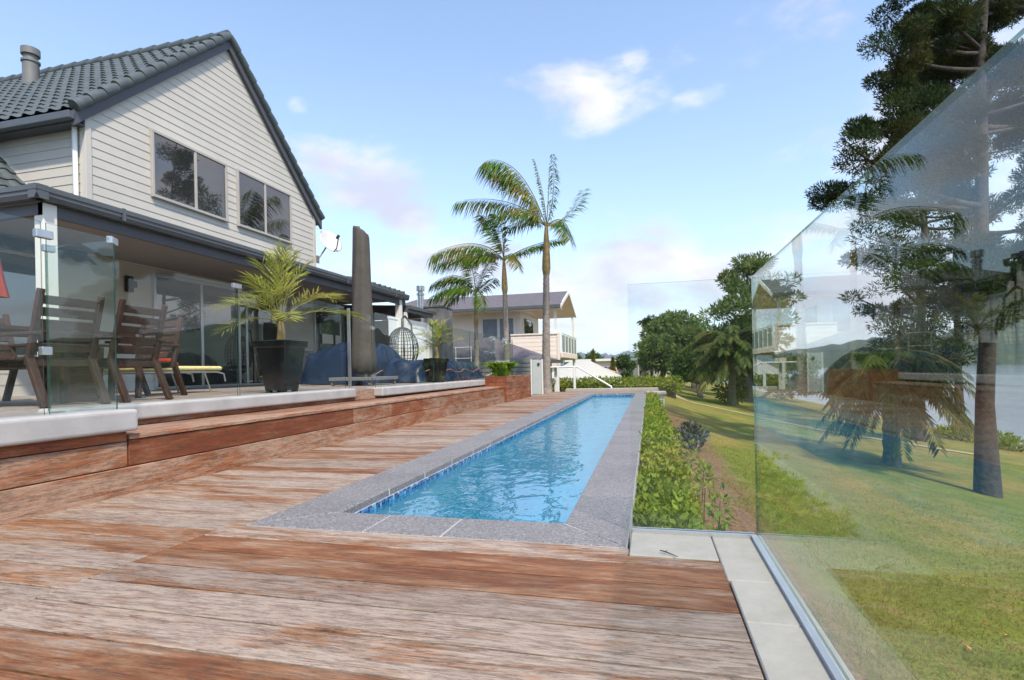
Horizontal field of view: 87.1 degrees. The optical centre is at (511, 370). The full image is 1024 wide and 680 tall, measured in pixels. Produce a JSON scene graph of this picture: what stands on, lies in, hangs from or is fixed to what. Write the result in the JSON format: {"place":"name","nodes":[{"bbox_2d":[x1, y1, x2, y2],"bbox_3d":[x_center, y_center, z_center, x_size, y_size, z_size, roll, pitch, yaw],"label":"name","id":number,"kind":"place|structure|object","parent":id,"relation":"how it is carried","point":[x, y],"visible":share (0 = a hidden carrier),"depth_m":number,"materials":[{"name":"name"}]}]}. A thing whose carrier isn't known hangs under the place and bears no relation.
{"place":"outdoors","nodes":[
{"label":"outdoors","id":0,"kind":"place"},
{"bbox_2d":[159,358,170,360],"bbox_3d":[-5.065,-0.154,7.678,0.360,0.064,0.380,-1,0,14],"label":"cushion","id":1,"kind":"object","parent":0,"point":[165,359],"visible":0.06,"depth_m":7.62,"materials":[{"name":"red fabric"}]},
{"bbox_2d":[10,385,484,488],"bbox_3d":[-4.322,0.881,9.414,5.940,1.020,19.100,-1,0,14],"label":"terrace base","id":2,"kind":"object","parent":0,"point":[269,410],"depth_m":6.00,"materials":[{"name":"grey concrete"}]},
{"bbox_2d":[0,378,484,416],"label":"terrace","id":3,"kind":"structure","parent":2,"relation":"on","point":[20,405],"depth_m":7.26,"materials":[{"name":"white concrete"}]},
{"bbox_2d":[0,314,26,400],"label":"garden armchair","id":4,"kind":"object","parent":3,"relation":"on","point":[10,346],"visible":0.35,"depth_m":6.30,"materials":[{"name":"brown wood"}]},
{"bbox_2d":[0,288,110,408],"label":"garden armchair","id":5,"kind":"object","parent":3,"relation":"on","point":[31,362],"visible":0.94,"depth_m":4.86,"materials":[{"name":"brown wood"}]},
{"bbox_2d":[0,324,135,402],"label":"dining table","id":6,"kind":"object","parent":3,"relation":"on","point":[82,387],"visible":0.33,"depth_m":5.62,"materials":[{"name":"brown wood"}]},
{"bbox_2d":[0,260,9,297],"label":"red umbrella","id":7,"kind":"object","parent":6,"relation":"on","point":[4,292],"visible":1,"depth_m":4.88,"materials":[{"name":"fabric"}]},
{"bbox_2d":[0,409,137,446],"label":"concrete kerb","id":8,"kind":"structure","parent":3,"relation":"on","point":[23,429],"depth_m":3.29,"materials":[{"name":"white concrete"}]},
{"bbox_2d":[2,212,117,417],"bbox_3d":[-3.615,-0.304,1.758,0.679,1.220,4.425,-1,0,14],"label":"glass balustrade","id":9,"kind":"object","parent":8,"relation":"on","point":[46,235],"visible":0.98,"depth_m":3.35,"materials":[{"name":"teal"}]},
{"bbox_2d":[59,298,172,403],"bbox_3d":[-4.116,-0.183,5.615,0.780,1.032,0.605,-1,0,8],"label":"garden armchair","id":10,"kind":"object","parent":3,"relation":"on","point":[108,362],"visible":0.8,"depth_m":5.52,"materials":[{"name":"brown wood"}]},
{"bbox_2d":[97,317,187,398],"bbox_3d":[-4.635,-0.172,6.752,0.605,1.032,0.780,-1,0,9],"label":"garden armchair","id":11,"kind":"object","parent":3,"relation":"on","point":[140,382],"visible":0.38,"depth_m":6.94,"materials":[{"name":"brown wood"}]},
{"bbox_2d":[103,366,225,392],"bbox_3d":[-5.083,0.149,7.681,0.650,0.404,1.974,-1,0,14],"label":"sun lounger","id":12,"kind":"object","parent":3,"relation":"on","point":[189,370],"visible":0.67,"depth_m":7.92,"materials":[{"name":"yellow fabric"}]},
{"bbox_2d":[37,388,355,419],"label":"concrete kerb","id":13,"kind":"structure","parent":3,"relation":"on","point":[154,409],"depth_m":5.27,"materials":[{"name":"white concrete"}]},
{"bbox_2d":[41,244,345,409],"bbox_3d":[-2.919,-0.324,5.866,0.037,1.210,4.010,-1,0,14],"label":"glass balustrade","id":14,"kind":"object","parent":13,"relation":"on","point":[51,249],"visible":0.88,"depth_m":5.61,"materials":[{"name":"teal"}]},
{"bbox_2d":[0,30,436,396],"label":"house","id":15,"kind":"structure","parent":3,"relation":"on","point":[176,157],"depth_m":11.15,"materials":[{"name":"paint"}]},
{"bbox_2d":[0,248,36,356],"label":"window","id":16,"kind":"structure","parent":15,"relation":"in","point":[18,267],"depth_m":8.37,"materials":[{"name":"clear glass"}]},
{"bbox_2d":[149,128,228,221],"bbox_3d":[-6.886,-4.117,11.609,0.090,1.350,1.970,-1,0,14],"label":"window","id":17,"kind":"structure","parent":15,"relation":"in","point":[181,175],"depth_m":11.48,"materials":[{"name":"clear glass"}]},
{"bbox_2d":[151,273,279,389],"bbox_3d":[-6.602,-0.782,12.447,0.090,2.310,3.740,-1,0,14],"label":"sliding door","id":18,"kind":"structure","parent":15,"relation":"in","point":[188,299],"depth_m":12.05,"materials":[{"name":"glass"}]},
{"bbox_2d":[235,168,292,243],"bbox_3d":[-6.317,-4.139,13.842,0.090,1.370,2.000,-1,0,14],"label":"window","id":19,"kind":"structure","parent":15,"relation":"in","point":[262,208],"depth_m":13.73,"materials":[{"name":"clear glass"}]},
{"bbox_2d":[322,334,332,343],"bbox_3d":[-5.580,-0.943,16.329,0.010,0.280,0.560,-1,0,14],"label":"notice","id":20,"kind":"object","parent":15,"relation":"attached to","point":[327,339],"visible":1,"depth_m":16.30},
{"bbox_2d":[313,304,351,353],"bbox_3d":[-5.413,-0.797,17.113,0.090,2.290,2.810,-1,0,14],"label":"sliding door","id":21,"kind":"structure","parent":15,"relation":"in","point":[329,323],"depth_m":16.40,"materials":[{"name":"glass"}]},
{"bbox_2d":[335,335,340,343],"bbox_3d":[-5.444,-0.946,16.862,0.010,0.280,0.280,-1,0,14],"label":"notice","id":22,"kind":"object","parent":15,"relation":"attached to","point":[337,339],"visible":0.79,"depth_m":16.83,"materials":[{"name":"white paper"}]},
{"bbox_2d":[208,236,364,392],"bbox_3d":[-3.182,-0.759,7.511,2.250,2.130,1.936,-1,0,14],"label":"potted palm","id":23,"kind":"object","parent":3,"relation":"on","point":[280,357],"visible":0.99,"depth_m":7.26,"materials":[{"name":"plant"}]},
{"bbox_2d":[300,342,402,384],"bbox_3d":[-3.671,-0.171,12.828,1.861,0.935,2.350,-1,0,14],"label":"covered furniture","id":24,"kind":"object","parent":3,"relation":"on","point":[323,365],"visible":0.47,"depth_m":11.84,"materials":[{"name":"blue fabric"}]},
{"bbox_2d":[347,308,375,386],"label":"glass gate","id":25,"kind":"structure","parent":3,"relation":"on","point":[349,349],"depth_m":7.81,"materials":[{"name":"teal"}]},
{"bbox_2d":[329,226,397,385],"bbox_3d":[-2.991,-1.294,10.843,0.900,3.186,1.150,-1,0,14],"label":"closed umbrella","id":26,"kind":"object","parent":3,"relation":"on","point":[363,358],"visible":0.97,"depth_m":10.65,"materials":[{"name":"fabric"}]},
{"bbox_2d":[386,315,418,360],"bbox_3d":[-3.017,-0.630,15.343,0.900,1.866,1.348,-1,0,14],"label":"egg chair","id":27,"kind":"object","parent":3,"relation":"on","point":[392,336],"visible":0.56,"depth_m":15.36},
{"bbox_2d":[379,358,483,382],"bbox_3d":[-2.000,-0.022,14.080,1.470,0.567,4.100,-1,0,14],"label":"covered furniture","id":28,"kind":"object","parent":3,"relation":"on","point":[404,370],"visible":0.7,"depth_m":12.33,"materials":[{"name":"blue fabric"}]},
{"bbox_2d":[406,319,463,381],"bbox_3d":[-1.889,-0.476,12.495,1.346,1.510,1.585,-1,0,-22],"label":"potted palm","id":29,"kind":"object","parent":3,"relation":"on","point":[440,366],"visible":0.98,"depth_m":12.27,"materials":[{"name":"plant"}]},
{"bbox_2d":[427,255,499,368],"bbox_3d":[-1.482,-1.849,18.003,2.816,4.351,2.438,-1,0,14],"label":"king palm","id":30,"kind":"object","parent":3,"relation":"on","point":[462,290],"visible":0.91,"depth_m":17.85,"materials":[{"name":"green plant"}]},
{"bbox_2d":[455,347,471,360],"bbox_3d":[-1.498,-0.224,16.712,0.567,0.992,0.168,-1,0,14],"label":"towel rack","id":31,"kind":"object","parent":3,"relation":"on","point":[461,358],"visible":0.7,"depth_m":16.70,"materials":[{"name":"white metal"}]},
{"bbox_2d":[426,213,565,374],"bbox_3d":[-0.601,-2.466,17.862,4.667,5.748,2.624,-1,0,14],"label":"king palm","id":32,"kind":"object","parent":3,"relation":"on","point":[476,260],"visible":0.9,"depth_m":17.82,"materials":[{"name":"green plant"}]},
{"bbox_2d":[366,380,484,395],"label":"concrete kerb","id":33,"kind":"structure","parent":2,"relation":"on","point":[394,390],"depth_m":9.81,"materials":[{"name":"white concrete"}]},
{"bbox_2d":[374,312,512,387],"bbox_3d":[-1.055,-0.338,12.651,0.009,1.180,8.780,-1,0,14],"label":"glass balustrade","id":34,"kind":"object","parent":33,"relation":"on","point":[433,353],"visible":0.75,"depth_m":10.67,"materials":[{"name":"teal"}]},
{"bbox_2d":[0,391,763,679],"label":"pool deck","id":35,"kind":"structure","parent":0,"point":[197,578],"depth_m":1.94,"materials":[{"name":"brown wood"}]},
{"bbox_2d":[246,393,645,550],"bbox_3d":[1.416,0.821,9.984,1.996,0.100,15.154,-1,0,14],"label":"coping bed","id":36,"kind":"object","parent":35,"relation":"on","point":[630,526],"visible":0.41,"depth_m":2.89,"materials":[{"name":"concrete"}]},
{"bbox_2d":[248,393,645,547],"bbox_3d":[1.415,0.791,9.984,1.995,0.049,15.153,-1,0,14],"label":"pool coping","id":37,"kind":"object","parent":36,"relation":"on","point":[602,508],"visible":0.92,"depth_m":3.22,"materials":[{"name":"stone"}]},
{"bbox_2d":[485,375,530,402],"bbox_3d":[-0.051,0.474,14.842,0.550,0.655,2.865,-1,0,14],"label":"timber planter","id":38,"kind":"object","parent":35,"relation":"on","point":[517,387],"visible":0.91,"depth_m":14.06,"materials":[{"name":"brown wood"}]},
{"bbox_2d":[483,362,517,375],"bbox_3d":[-0.260,0.076,13.965,0.922,0.619,1.081,-1,0,14],"label":"planter fern","id":39,"kind":"object","parent":38,"relation":"in","point":[500,368],"visible":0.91,"depth_m":13.80,"materials":[{"name":"green plant"}]},
{"bbox_2d":[530,359,543,394],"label":"white gate","id":40,"kind":"structure","parent":35,"relation":"on","point":[536,377],"depth_m":17.63,"materials":[{"name":"metal"}]},
{"bbox_2d":[566,387,657,391],"bbox_3d":[3.479,0.827,18.880,3.180,0.400,0.300,-1,0,14],"label":"concrete upstand","id":41,"kind":"object","parent":35,"relation":"on","point":[609,389],"visible":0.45,"depth_m":18.74,"materials":[{"name":"grey concrete"}]},
{"bbox_2d":[366,396,633,523],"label":"pool water","id":42,"kind":"structure","parent":0,"point":[543,471],"depth_m":4.47,"materials":[{"name":"blue liquid"}]},
{"bbox_2d":[453,337,562,395],"bbox_3d":[-0.941,-0.005,23.356,5.640,2.850,4.600,-1,0,14],"label":"fence","id":43,"kind":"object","parent":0,"point":[489,347],"depth_m":22.07,"materials":[{"name":"glass"}]},
{"bbox_2d":[0,0,1023,354],"label":"sky","id":44,"kind":"structure","parent":0,"point":[698,132],"materials":[{"name":"blue"}]},
{"bbox_2d":[552,351,634,369],"bbox_3d":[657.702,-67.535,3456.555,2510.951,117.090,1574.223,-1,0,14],"label":"mountains","id":45,"kind":"structure","parent":0,"point":[606,355],"depth_m":3418.00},
{"bbox_2d":[552,370,1023,679],"bbox_3d":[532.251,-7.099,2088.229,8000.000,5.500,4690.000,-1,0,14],"label":"lawn","id":46,"kind":"structure","parent":0,"point":[950,473],"depth_m":6.46,"materials":[{"name":"green plant"}]},
{"bbox_2d":[416,285,452,360],"bbox_3d":[-2.900,-0.830,20.430,0.938,4.580,1.490,-1,0,14],"label":"clad chimney","id":47,"kind":"object","parent":46,"relation":"on","point":[445,349],"visible":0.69,"depth_m":20.04,"materials":[{"name":"grey metal"}]},
{"bbox_2d":[382,291,576,391],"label":"neighbour house","id":48,"kind":"structure","parent":46,"relation":"on","point":[525,312],"depth_m":26.74,"materials":[{"name":"paint"}]},
{"bbox_2d":[481,317,498,339],"bbox_3d":[-1.093,-1.928,26.743,0.890,1.340,0.090,-1,0,14],"label":"window","id":49,"kind":"structure","parent":48,"relation":"in","point":[489,326],"depth_m":26.77,"materials":[{"name":"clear glass"}]},
{"bbox_2d":[498,317,514,343],"bbox_3d":[-0.264,-1.945,26.532,0.840,1.340,0.090,-1,0,14],"label":"window","id":50,"kind":"structure","parent":48,"relation":"in","point":[511,320],"depth_m":26.52,"materials":[{"name":"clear glass"}]},
{"bbox_2d":[456,359,539,377],"bbox_3d":[-1.591,0.383,20.448,5.400,1.500,0.120,-1,0,14],"label":"slat fence","id":51,"kind":"object","parent":46,"relation":"on","point":[526,362],"visible":0.09,"depth_m":19.94,"materials":[{"name":"brown wood"}]},
{"bbox_2d":[550,366,611,391],"bbox_3d":[2.500,0.543,20.145,2.688,1.410,0.362,-1,0,28],"label":"stair handrail","id":52,"kind":"object","parent":46,"relation":"on","point":[574,376],"visible":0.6,"depth_m":20.32,"materials":[{"name":"white paint"}]},
{"bbox_2d":[563,351,604,364],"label":"garden tree","id":53,"kind":"object","parent":46,"relation":"on","point":[597,355],"visible":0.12,"depth_m":89.38,"materials":[{"name":"green plant"}]},
{"bbox_2d":[552,360,621,386],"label":"garden canopy","id":54,"kind":"object","parent":46,"relation":"on","point":[593,368],"visible":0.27,"depth_m":43.55,"materials":[{"name":"beige fabric"}]},
{"bbox_2d":[591,348,596,362],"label":"cypress tree","id":55,"kind":"object","parent":46,"relation":"on","point":[593,358],"visible":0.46,"depth_m":61.52,"materials":[{"name":"green plant"}]},
{"bbox_2d":[565,358,638,376],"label":"flat roof house","id":56,"kind":"structure","parent":46,"relation":"on","point":[604,363],"depth_m":70.83,"materials":[{"name":"white paint"}]},
{"bbox_2d":[610,357,616,372],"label":"cypress tree","id":57,"kind":"object","parent":46,"relation":"on","point":[612,365],"visible":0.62,"depth_m":60.95,"materials":[{"name":"green plant"}]},
{"bbox_2d":[552,374,684,397],"bbox_3d":[5.067,0.801,26.566,6.711,1.186,1.252,-1,0,14],"label":"clipped hedge","id":58,"kind":"object","parent":46,"relation":"on","point":[671,389],"visible":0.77,"depth_m":26.26,"materials":[{"name":"green plant"}]},
{"bbox_2d":[614,354,637,378],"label":"garden tree","id":59,"kind":"object","parent":46,"relation":"on","point":[624,362],"visible":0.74,"depth_m":65.60,"materials":[{"name":"green plant"}]},
{"bbox_2d":[629,448,641,551],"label":"retaining wall","id":60,"kind":"structure","parent":46,"relation":"on","point":[637,488],"depth_m":5.43,"materials":[{"name":"grey concrete"}]},
{"bbox_2d":[630,352,650,375],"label":"garden tree","id":61,"kind":"object","parent":46,"relation":"on","point":[641,369],"visible":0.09,"depth_m":76.82,"materials":[{"name":"green plant"}]},
{"bbox_2d":[637,315,658,376],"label":"macrocarpa tree","id":62,"kind":"object","parent":46,"relation":"on","point":[646,320],"visible":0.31,"depth_m":65.88,"materials":[{"name":"green plant"}]},
{"bbox_2d":[632,332,675,380],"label":"macrocarpa tree","id":63,"kind":"object","parent":46,"relation":"on","point":[649,359],"visible":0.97,"depth_m":51.24,"materials":[{"name":"green plant"}]},
{"bbox_2d":[646,391,665,406],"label":"end pier","id":64,"kind":"structure","parent":46,"relation":"on","point":[662,393],"depth_m":16.86,"materials":[{"name":"white paint"}]},
{"bbox_2d":[653,370,666,376],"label":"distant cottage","id":65,"kind":"structure","parent":46,"relation":"on","point":[655,373],"depth_m":88.81,"materials":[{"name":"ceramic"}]},
{"bbox_2d":[638,308,713,381],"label":"macrocarpa tree","id":66,"kind":"object","parent":46,"relation":"on","point":[668,319],"visible":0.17,"depth_m":56.71,"materials":[{"name":"green plant"}]},
{"bbox_2d":[631,391,735,532],"bbox_3d":[2.668,0.975,9.573,0.773,0.848,14.584,-1,0,14],"label":"leafy hedge","id":67,"kind":"object","parent":46,"relation":"on","point":[665,497],"visible":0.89,"depth_m":4.15,"materials":[{"name":"green plant"}]},
{"bbox_2d":[664,321,719,388],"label":"macrocarpa tree","id":68,"kind":"object","parent":46,"relation":"on","point":[689,334],"visible":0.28,"depth_m":53.78,"materials":[{"name":"green plant"}]},
{"bbox_2d":[673,419,710,449],"bbox_3d":[2.953,1.106,8.941,0.763,0.601,0.776,-1,0,14],"label":"shrub","id":69,"kind":"object","parent":46,"relation":"on","point":[689,433],"visible":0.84,"depth_m":8.82,"materials":[{"name":"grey plant"}]},
{"bbox_2d":[665,346,723,397],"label":"pohutukawa tree","id":70,"kind":"object","parent":46,"relation":"on","point":[683,371],"visible":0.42,"depth_m":35.94,"materials":[{"name":"green plant"}]},
{"bbox_2d":[710,381,751,405],"bbox_3d":[12.630,1.372,31.199,2.297,1.661,1.954,-1,0,14],"label":"shrub","id":71,"kind":"object","parent":46,"relation":"on","point":[742,392],"visible":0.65,"depth_m":30.97,"materials":[{"name":"green plant"}]},
{"bbox_2d":[677,325,797,406],"bbox_3d":[12.437,-0.108,30.243,5.831,4.715,5.996,-1,0,-43],"label":"date palm","id":72,"kind":"object","parent":46,"relation":"on","point":[730,357],"visible":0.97,"depth_m":29.30,"materials":[{"name":"green plant"}]},
{"bbox_2d":[629,532,854,679],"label":"concrete border","id":73,"kind":"object","parent":46,"relation":"on","point":[783,647],"visible":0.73,"depth_m":1.81,"materials":[{"name":"grey concrete"}]},
{"bbox_2d":[627,277,756,538],"bbox_3d":[0.846,0.178,2.553,0.560,1.201,0.040,-1,0,14],"label":"glass pool fence","id":74,"kind":"object","parent":73,"relation":"on","point":[708,533],"visible":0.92,"depth_m":2.54,"materials":[{"name":"teal"}]},
{"bbox_2d":[751,28,1023,679],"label":"glass pool fence","id":75,"kind":"object","parent":73,"relation":"on","point":[828,661],"visible":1,"depth_m":1.57,"materials":[{"name":"teal"}]},
{"bbox_2d":[696,251,808,402],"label":"pine tree","id":76,"kind":"object","parent":46,"relation":"on","point":[768,290],"visible":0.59,"depth_m":41.05,"materials":[{"name":"green plant"}]},
{"bbox_2d":[758,350,821,400],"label":"lakeside tree","id":77,"kind":"object","parent":46,"relation":"on","point":[792,387],"visible":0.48,"depth_m":47.19,"materials":[{"name":"green plant"}]},
{"bbox_2d":[790,367,837,411],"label":"lakeside tree","id":78,"kind":"object","parent":46,"relation":"on","point":[812,385],"visible":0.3,"depth_m":35.94,"materials":[{"name":"plant"}]},
{"bbox_2d":[814,346,975,467],"bbox_3d":[9.037,0.971,12.767,3.393,3.101,3.519,-1,0,14],"label":"date palm","id":79,"kind":"object","parent":46,"relation":"on","point":[869,380],"visible":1,"depth_m":12.00,"materials":[{"name":"green plant"}]},
{"bbox_2d":[803,0,1023,497],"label":"pine tree","id":80,"kind":"object","parent":46,"relation":"on","point":[988,270],"visible":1,"depth_m":10.26,"materials":[{"name":"green plant"}]},
{"bbox_2d":[819,32,1017,436],"bbox_3d":[22.152,-7.758,28.309,12.945,22.484,5.560,-1,0,-20],"label":"pine tree","id":81,"kind":"object","parent":46,"relation":"on","point":[931,234],"visible":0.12,"depth_m":27.87,"materials":[{"name":"green plant"}]},
{"bbox_2d":[838,0,1023,441],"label":"pine tree","id":82,"kind":"object","parent":46,"relation":"on","point":[916,335],"visible":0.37,"depth_m":19.90,"materials":[{"name":"green plant"}]},
{"bbox_2d":[931,424,973,442],"bbox_3d":[18.958,2.696,22.785,1.804,1.043,2.536,-1,0,14],"label":"shore bush","id":83,"kind":"object","parent":46,"relation":"on","point":[949,432],"visible":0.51,"depth_m":22.82,"materials":[{"name":"green plant"}]},
{"bbox_2d":[997,430,1023,451],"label":"shore bush","id":84,"kind":"object","parent":46,"relation":"on","point":[1006,440],"visible":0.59,"depth_m":20.31,"materials":[{"name":"green plant"}]},
{"bbox_2d":[676,395,973,454],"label":"path","id":85,"kind":"structure","parent":0,"point":[820,429],"depth_m":21.51,"materials":[{"name":"grey concrete"}]},
{"bbox_2d":[669,365,1023,445],"bbox_3d":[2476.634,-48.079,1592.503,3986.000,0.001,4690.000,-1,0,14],"label":"lake","id":86,"kind":"structure","parent":0,"point":[1009,397],"depth_m":54.54,"materials":[{"name":"liquid"}]},
{"bbox_2d":[765,310,1023,367],"bbox_3d":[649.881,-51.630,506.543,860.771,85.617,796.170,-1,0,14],"label":"shore hills","id":87,"kind":"structure","parent":0,"point":[1010,346],"depth_m":479.73,"materials":[{"name":"green plant"}]},
{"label":"pool basin","id":88,"kind":"structure","parent":0,"visible":0},
{"bbox_2d":[357,395,633,513],"bbox_3d":[1.434,0.852,9.967,1.400,0.072,14.585,-1,0,14],"label":"pool tile band","id":89,"kind":"object","parent":88,"relation":"attached to","point":[396,495],"visible":0.14,"depth_m":4.71,"materials":[{"name":"blue tile"}]},
{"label":"deck substructure","id":90,"kind":"structure","parent":0,"visible":0},
{"bbox_2d":[0,386,504,524],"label":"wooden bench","id":91,"kind":"object","parent":90,"relation":"on","point":[156,445],"visible":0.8,"depth_m":4.76,"materials":[{"name":"brown wood"}]},
{"bbox_2d":[0,432,126,489],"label":"timber facing","id":92,"kind":"object","parent":91,"relation":"attached to","point":[29,464],"visible":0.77,"depth_m":3.31,"materials":[{"name":"brown wood"}]},
{"bbox_2d":[450,154,592,393],"bbox_3d":[0.306,-3.246,18.012,4.717,8.249,3.329,-1,0,14],"label":"king palm","id":93,"kind":"object","parent":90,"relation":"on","point":[514,215],"visible":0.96,"depth_m":17.86,"materials":[{"name":"green plant"}]}
]}

